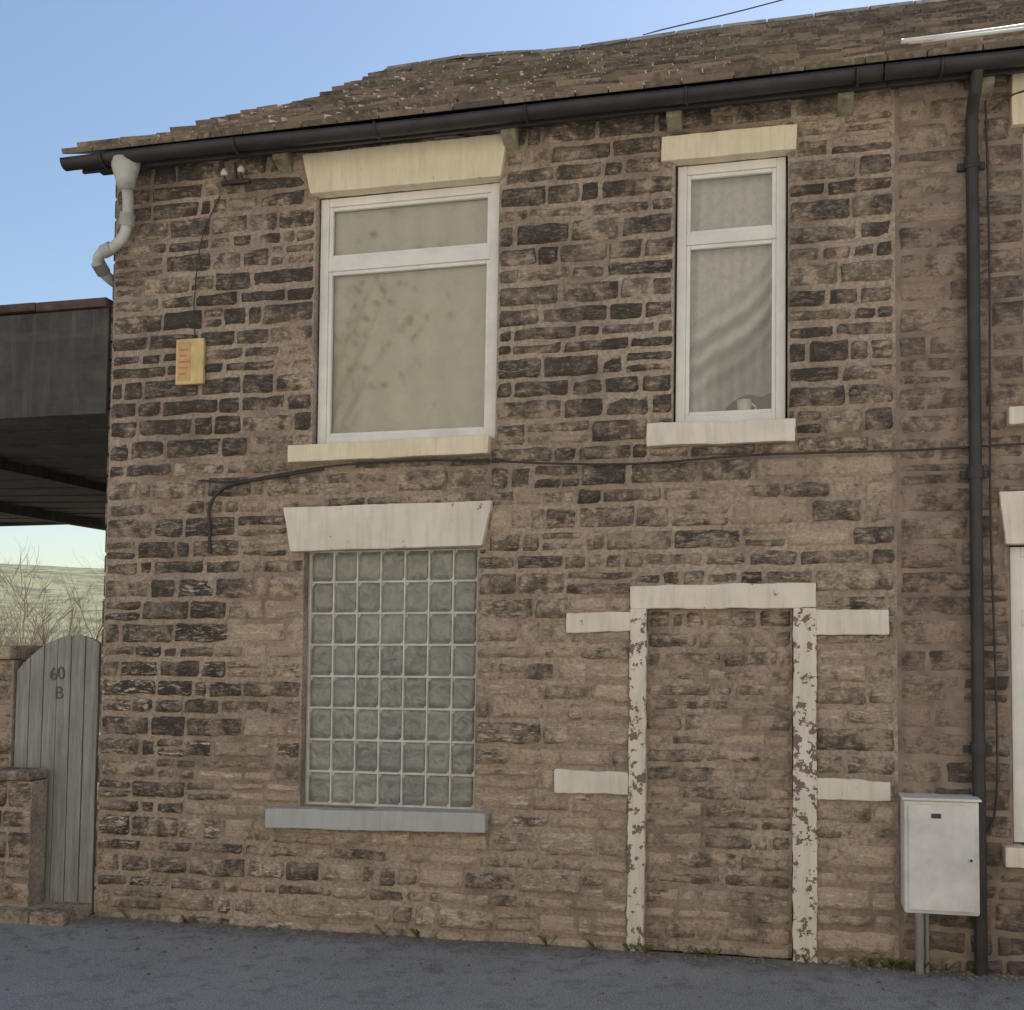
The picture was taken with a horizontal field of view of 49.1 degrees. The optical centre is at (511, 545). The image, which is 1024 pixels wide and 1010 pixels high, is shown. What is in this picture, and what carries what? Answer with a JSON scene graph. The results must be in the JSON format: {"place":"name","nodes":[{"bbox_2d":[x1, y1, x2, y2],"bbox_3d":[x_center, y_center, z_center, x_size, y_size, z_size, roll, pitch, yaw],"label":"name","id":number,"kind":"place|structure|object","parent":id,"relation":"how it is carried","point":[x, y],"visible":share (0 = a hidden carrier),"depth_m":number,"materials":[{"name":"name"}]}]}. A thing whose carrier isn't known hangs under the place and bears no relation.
{"place":"outdoors","nodes":[
{"label":"outdoors","id":0,"kind":"place"},
{"bbox_2d":[0,564,104,645],"bbox_3d":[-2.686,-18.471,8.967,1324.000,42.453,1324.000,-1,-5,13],"label":"hills","id":1,"kind":"structure","parent":0,"point":[86,575],"depth_m":354.02,"materials":[{"name":"green plant"}]},
{"bbox_2d":[306,548,477,808],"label":"glass block joints","id":2,"kind":"object","parent":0,"point":[403,676],"visible":0.88,"depth_m":6.95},
{"bbox_2d":[0,0,916,568],"label":"sky","id":3,"kind":"structure","parent":0,"point":[72,72],"materials":[{"name":"blue"}]},
{"bbox_2d":[0,654,1023,1009],"bbox_3d":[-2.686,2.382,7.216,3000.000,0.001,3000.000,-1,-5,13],"label":"ground","id":4,"kind":"structure","parent":0,"point":[64,970],"depth_m":5.89,"materials":[{"name":"grey asphalt"}]},
{"bbox_2d":[0,661,11,766],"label":"stones","id":5,"kind":"object","parent":4,"relation":"on","point":[5,693],"visible":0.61,"depth_m":7.48,"materials":[{"name":"stone"}]},
{"bbox_2d":[0,780,32,906],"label":"stones","id":6,"kind":"object","parent":4,"relation":"on","point":[19,794],"visible":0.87,"depth_m":7.19,"materials":[{"name":"stone"}]},
{"bbox_2d":[0,659,47,905],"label":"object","id":7,"kind":"object","parent":4,"relation":"on","point":[35,859],"visible":0.4,"depth_m":7.25,"materials":[{"name":"concrete"}]},
{"bbox_2d":[0,645,46,780],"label":"coping","id":8,"kind":"object","parent":7,"relation":"on","point":[16,773],"visible":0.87,"depth_m":7.34,"materials":[{"name":"stone"}]},
{"bbox_2d":[0,900,91,926],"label":"stone step","id":9,"kind":"object","parent":4,"relation":"on","point":[52,913],"visible":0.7,"depth_m":7.03,"materials":[{"name":"stone"}]},
{"bbox_2d":[0,557,100,645],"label":"bare shrub","id":10,"kind":"object","parent":4,"relation":"on","point":[11,634],"visible":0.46,"depth_m":20.32,"materials":[{"name":"brown plant"}]},
{"bbox_2d":[0,538,104,655],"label":"bare shrub","id":11,"kind":"object","parent":4,"relation":"on","point":[43,639],"visible":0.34,"depth_m":18.20,"materials":[{"name":"brown plant"}]},
{"bbox_2d":[14,635,100,906],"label":"wooden gate","id":12,"kind":"structure","parent":4,"relation":"on","point":[57,709],"depth_m":7.38,"materials":[{"name":"paint"}]},
{"bbox_2d":[31,618,101,706],"bbox_3d":[-5.862,1.741,17.886,3.674,3.087,3.647,-1,-5,13],"label":"bare shrub","id":13,"kind":"object","parent":4,"relation":"on","point":[71,632],"visible":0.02,"depth_m":17.97,"materials":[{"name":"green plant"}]},
{"bbox_2d":[94,185,116,912],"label":"quoins","id":14,"kind":"object","parent":4,"relation":"on","point":[112,308],"visible":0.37,"depth_m":7.41,"materials":[{"name":"stone"}]},
{"bbox_2d":[98,88,895,966],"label":"wall stones","id":15,"kind":"object","parent":4,"relation":"on","point":[826,580],"depth_m":6.77,"materials":[{"name":"brown stone"}]},
{"bbox_2d":[0,297,113,530],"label":"carport canopy","id":16,"kind":"object","parent":15,"relation":"attached to","point":[55,367],"visible":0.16,"depth_m":7.71,"materials":[{"name":"grey metal"}]},
{"bbox_2d":[91,155,140,286],"bbox_3d":[-2.679,-0.107,7.573,0.358,4.820,0.988,1,-5,-7],"label":"gutter downpipe","id":17,"kind":"object","parent":15,"relation":"attached to","point":[125,171],"visible":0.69,"depth_m":7.43,"materials":[{"name":"grey plastic"}]},
{"bbox_2d":[175,338,205,385],"bbox_3d":[-2.110,-1.207,7.348,0.200,0.305,0.038,-1,-5,13],"label":"alarm box","id":18,"kind":"object","parent":15,"relation":"attached to","point":[190,360],"visible":1,"depth_m":7.33,"materials":[{"name":"yellow plastic"}]},
{"bbox_2d":[220,162,250,185],"bbox_3d":[-1.825,-2.454,7.353,0.200,0.142,0.085,-1,-5,13],"label":"wall bracket","id":19,"kind":"object","parent":15,"relation":"attached to","point":[235,181],"depth_m":7.35,"materials":[{"name":"black metal"}]},
{"bbox_2d":[265,806,488,832],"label":"sill","id":20,"kind":"structure","parent":15,"relation":"attached to","point":[417,819],"depth_m":6.76,"materials":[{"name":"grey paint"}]},
{"bbox_2d":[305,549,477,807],"bbox_3d":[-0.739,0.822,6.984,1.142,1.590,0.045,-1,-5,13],"label":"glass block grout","id":21,"kind":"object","parent":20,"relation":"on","point":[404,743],"visible":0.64,"depth_m":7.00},
{"bbox_2d":[309,550,477,806],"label":"glass blocks","id":22,"kind":"structure","parent":20,"relation":"on","point":[463,725],"depth_m":6.95,"materials":[{"name":"clear glass"}]},
{"bbox_2d":[283,501,492,551],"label":"lintel","id":23,"kind":"structure","parent":15,"relation":"attached to","point":[378,527],"depth_m":6.92,"materials":[{"name":"white paint"}]},
{"bbox_2d":[288,434,492,463],"bbox_3d":[-0.763,-0.596,7.023,1.320,0.126,0.171,-1,-5,13],"label":"window sill","id":24,"kind":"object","parent":15,"relation":"on","point":[401,448],"visible":0.77,"depth_m":6.94,"materials":[{"name":"beige paint"}]},
{"bbox_2d":[303,134,504,198],"bbox_3d":[-0.687,-2.415,7.150,1.358,0.279,0.107,-1,-5,13],"label":"window lintel","id":25,"kind":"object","parent":15,"relation":"attached to","point":[419,166],"visible":0.95,"depth_m":7.10,"materials":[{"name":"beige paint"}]},
{"bbox_2d":[317,183,499,443],"bbox_3d":[-0.656,-1.460,7.143,1.207,1.625,0.060,-1,-5,13],"label":"window upper wide frame","id":26,"kind":"object","parent":15,"relation":"in","point":[332,265],"visible":0.88,"depth_m":7.15,"materials":[{"name":"white plastic"}]},
{"bbox_2d":[554,769,627,794],"bbox_3d":[0.466,1.384,6.566,0.439,0.140,0.087,-1,-5,13],"label":"jamb band","id":27,"kind":"object","parent":15,"relation":"attached to","point":[593,782],"visible":0.93,"depth_m":6.53,"materials":[{"name":"white paint"}]},
{"bbox_2d":[566,611,629,631],"bbox_3d":[0.515,0.450,6.633,0.386,0.123,0.086,-1,-5,13],"label":"jamb band","id":28,"kind":"object","parent":15,"relation":"attached to","point":[576,621],"visible":0.94,"depth_m":6.59,"materials":[{"name":"white paint"}]},
{"bbox_2d":[272,76,994,174],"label":"eaves corbels","id":29,"kind":"object","parent":15,"relation":"attached to","point":[283,162],"visible":0.58,"depth_m":6.69,"materials":[{"name":"stone"}]},
{"bbox_2d":[646,611,792,958],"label":"door infill stones","id":30,"kind":"object","parent":15,"relation":"attached to","point":[746,619],"depth_m":6.41,"materials":[{"name":"brown stone"}]},
{"bbox_2d":[647,418,795,447],"bbox_3d":[1.223,-0.654,6.560,0.854,0.139,0.161,-1,-5,13],"label":"window sill","id":31,"kind":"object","parent":15,"relation":"attached to","point":[710,433],"visible":0.84,"depth_m":6.48,"materials":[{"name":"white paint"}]},
{"bbox_2d":[661,124,796,165],"bbox_3d":[1.290,-2.384,6.679,0.792,0.160,0.101,-1,-5,13],"label":"window lintel","id":32,"kind":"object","parent":15,"relation":"attached to","point":[735,145],"visible":0.99,"depth_m":6.64,"materials":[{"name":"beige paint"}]},
{"bbox_2d":[817,609,888,634],"bbox_3d":[1.913,0.430,6.301,0.389,0.149,0.088,-1,-5,13],"label":"jamb band","id":33,"kind":"object","parent":15,"relation":"attached to","point":[858,622],"visible":0.97,"depth_m":6.26,"materials":[{"name":"white paint"}]},
{"bbox_2d":[817,778,890,801],"bbox_3d":[1.897,1.354,6.228,0.403,0.122,0.087,-1,-5,13],"label":"jamb band","id":34,"kind":"object","parent":15,"relation":"attached to","point":[841,789],"visible":0.95,"depth_m":6.19,"materials":[{"name":"white paint"}]},
{"bbox_2d":[957,69,991,976],"bbox_3d":[2.531,-0.182,6.061,0.217,4.917,0.249,-1,-5,13],"label":"gutter downpipe","id":35,"kind":"object","parent":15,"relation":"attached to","point":[978,748],"visible":1,"depth_m":6.11,"materials":[{"name":"black paint"}]},
{"bbox_2d":[998,491,1023,543],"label":"window lintel","id":36,"kind":"structure","parent":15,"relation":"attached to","point":[1011,505],"depth_m":6.10,"materials":[{"name":"white paint"}]},
{"bbox_2d":[1006,406,1023,425],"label":"sill","id":37,"kind":"structure","parent":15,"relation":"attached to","point":[1015,415],"depth_m":6.12,"materials":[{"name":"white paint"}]},
{"bbox_2d":[1010,73,1023,127],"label":"lintel","id":38,"kind":"structure","parent":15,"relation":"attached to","point":[1017,104],"depth_m":6.27,"materials":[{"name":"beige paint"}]},
{"bbox_2d":[95,89,898,963],"bbox_3d":[2.643,-1.409,12.557,8.058,8.850,12.200,-1,-5,13],"label":"wall mortar","id":39,"kind":"object","parent":4,"relation":"on","point":[645,569],"depth_m":6.72,"materials":[{"name":"concrete"}]},
{"bbox_2d":[101,72,884,175],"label":"roof deck","id":40,"kind":"structure","parent":39,"relation":"on","point":[398,141],"depth_m":7.19,"materials":[{"name":"wood"}]},
{"bbox_2d":[61,14,888,153],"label":"roof slates","id":41,"kind":"object","parent":40,"relation":"on","point":[808,44],"visible":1,"depth_m":9.05,"materials":[{"name":"stone"}]},
{"bbox_2d":[386,0,945,68],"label":"ridge stones","id":42,"kind":"object","parent":41,"relation":"on","point":[584,46],"visible":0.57,"depth_m":13.04,"materials":[{"name":"stone"}]},
{"bbox_2d":[643,0,782,34],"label":"telephone wire","id":43,"kind":"object","parent":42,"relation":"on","point":[712,17],"visible":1,"depth_m":13.38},
{"bbox_2d":[901,23,1023,43],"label":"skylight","id":44,"kind":"object","parent":41,"relation":"on","point":[974,33],"visible":1,"depth_m":6.22},
{"bbox_2d":[82,67,886,173],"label":"fascia","id":45,"kind":"structure","parent":40,"relation":"attached to","point":[758,98],"depth_m":6.81,"materials":[{"name":"black paint"}]},
{"bbox_2d":[60,64,882,170],"bbox_3d":[-0.445,-2.581,6.888,5.185,0.098,0.212,-1,-5,13],"label":"gutter","id":46,"kind":"object","parent":45,"relation":"attached to","point":[856,76],"visible":0.98,"depth_m":6.74,"materials":[{"name":"black paint"}]},
{"bbox_2d":[883,49,1023,80],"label":"gutter","id":47,"kind":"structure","parent":40,"relation":"attached to","point":[940,67],"depth_m":6.14,"materials":[{"name":"black paint"}]},
{"bbox_2d":[193,90,1023,833],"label":"wall cable","id":48,"kind":"object","parent":39,"relation":"attached to","point":[321,468],"depth_m":6.31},
{"bbox_2d":[626,609,647,951],"bbox_3d":[0.727,1.361,6.504,0.133,1.983,0.090,-1,-5,13],"label":"door jamb","id":49,"kind":"object","parent":39,"relation":"attached to","point":[637,821],"depth_m":6.46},
{"bbox_2d":[630,582,816,609],"bbox_3d":[1.213,0.293,6.477,1.056,0.154,0.092,-1,-5,13],"label":"door lintel","id":50,"kind":"structure","parent":39,"relation":"attached to","point":[760,595],"depth_m":6.43,"materials":[{"name":"beige stone"}]},
{"bbox_2d":[675,157,785,421],"bbox_3d":[1.305,-1.509,6.680,0.671,1.585,0.060,-1,-5,13],"label":"window frame","id":51,"kind":"object","parent":39,"relation":"in","point":[773,235],"visible":0.88,"depth_m":6.67,"materials":[{"name":"white plastic"}]},
{"bbox_2d":[675,161,787,418],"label":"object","id":52,"kind":"object","parent":39,"relation":"on","point":[763,402],"depth_m":8.10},
{"bbox_2d":[689,163,786,411],"bbox_3d":[1.322,-1.525,6.753,0.684,1.550,0.070,-1,-5,13],"label":"curtain","id":53,"kind":"object","parent":52,"relation":"attached to","point":[731,327],"visible":0.6,"depth_m":6.75,"materials":[{"name":"white fabric"}]},
{"bbox_3d":[1.318,-0.747,6.743,0.600,0.027,0.178,-1,-5,13],"label":"window board","id":54,"kind":"object","parent":52,"relation":"attached to","visible":0},
{"bbox_2d":[737,399,756,409],"bbox_3d":[1.395,-0.819,6.688,0.104,0.100,0.088,2,-5,-21],"label":"mug","id":55,"kind":"object","parent":54,"relation":"on","point":[744,404],"visible":0.47,"depth_m":6.65,"materials":[{"name":"ceramic"}]},
{"bbox_2d":[792,608,817,962],"bbox_3d":[1.642,1.341,6.288,0.173,1.985,0.090,-1,-5,13],"label":"door jamb","id":56,"kind":"object","parent":39,"relation":"attached to","point":[804,874],"depth_m":6.25,"materials":[{"name":"white paint"}]},
{"bbox_2d":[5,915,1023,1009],"bbox_3d":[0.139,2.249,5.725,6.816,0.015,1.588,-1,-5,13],"label":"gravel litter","id":57,"kind":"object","parent":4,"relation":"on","point":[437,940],"visible":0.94,"depth_m":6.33,"materials":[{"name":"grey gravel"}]},
{"bbox_2d":[119,908,973,972],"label":"weeds","id":58,"kind":"object","parent":4,"relation":"on","point":[891,964],"visible":1,"depth_m":6.09,"materials":[{"name":"green plant"}]},
{"bbox_2d":[898,792,981,974],"bbox_3d":[2.289,1.818,5.968,0.398,0.955,0.215,-1,-5,13],"label":"meter box","id":59,"kind":"object","parent":4,"relation":"on","point":[940,854],"visible":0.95,"depth_m":5.90,"materials":[{"name":"plastic"}]},
{"bbox_2d":[908,804,975,912],"bbox_3d":[2.264,1.645,5.901,0.347,0.550,0.023,-1,-5,13],"label":"door","id":60,"kind":"structure","parent":59,"relation":"in","point":[941,877],"depth_m":5.89,"materials":[{"name":"plastic"}]},
{"bbox_2d":[883,65,1011,89],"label":"roof deck neighbour","id":61,"kind":"structure","parent":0,"point":[963,80],"depth_m":6.41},
{"bbox_2d":[826,0,1023,64],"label":"roof","id":62,"kind":"structure","parent":61,"relation":"on","point":[886,29],"depth_m":9.72,"materials":[{"name":"brown stone"}]},
{"bbox_2d":[894,76,1023,974],"bbox_3d":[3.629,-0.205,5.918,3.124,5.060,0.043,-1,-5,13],"label":"wall","id":63,"kind":"structure","parent":0,"point":[1009,917],"depth_m":6.22,"materials":[{"name":"brown stone"}]},
{"bbox_2d":[887,66,1023,87],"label":"fascia board","id":64,"kind":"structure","parent":63,"relation":"attached to","point":[945,77],"depth_m":6.25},
{"bbox_2d":[1004,843,1023,867],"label":"window sill","id":65,"kind":"structure","parent":63,"relation":"attached to","point":[1013,856],"depth_m":5.94,"materials":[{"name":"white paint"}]},
{"bbox_2d":[1009,547,1023,841],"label":"neighbour window lower frame","id":66,"kind":"object","parent":63,"relation":"in","point":[1016,560],"visible":0.94,"depth_m":6.12,"materials":[{"name":"white plastic"}]},
{"bbox_2d":[1023,133,1023,180],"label":"neighbour window upper frame","id":67,"kind":"object","parent":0,"point":[1023,156],"visible":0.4,"depth_m":6.33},
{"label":"wide upper window","id":68,"kind":"object","parent":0,"visible":0},
{"bbox_2d":[332,199,487,433],"bbox_3d":[-0.643,-1.459,7.184,1.216,1.610,0.014,-1,-5,13],"label":"curtain wide","id":69,"kind":"object","parent":68,"relation":"attached to","point":[408,350],"visible":0.83,"depth_m":7.18,"materials":[{"name":"beige fabric"}]}
]}

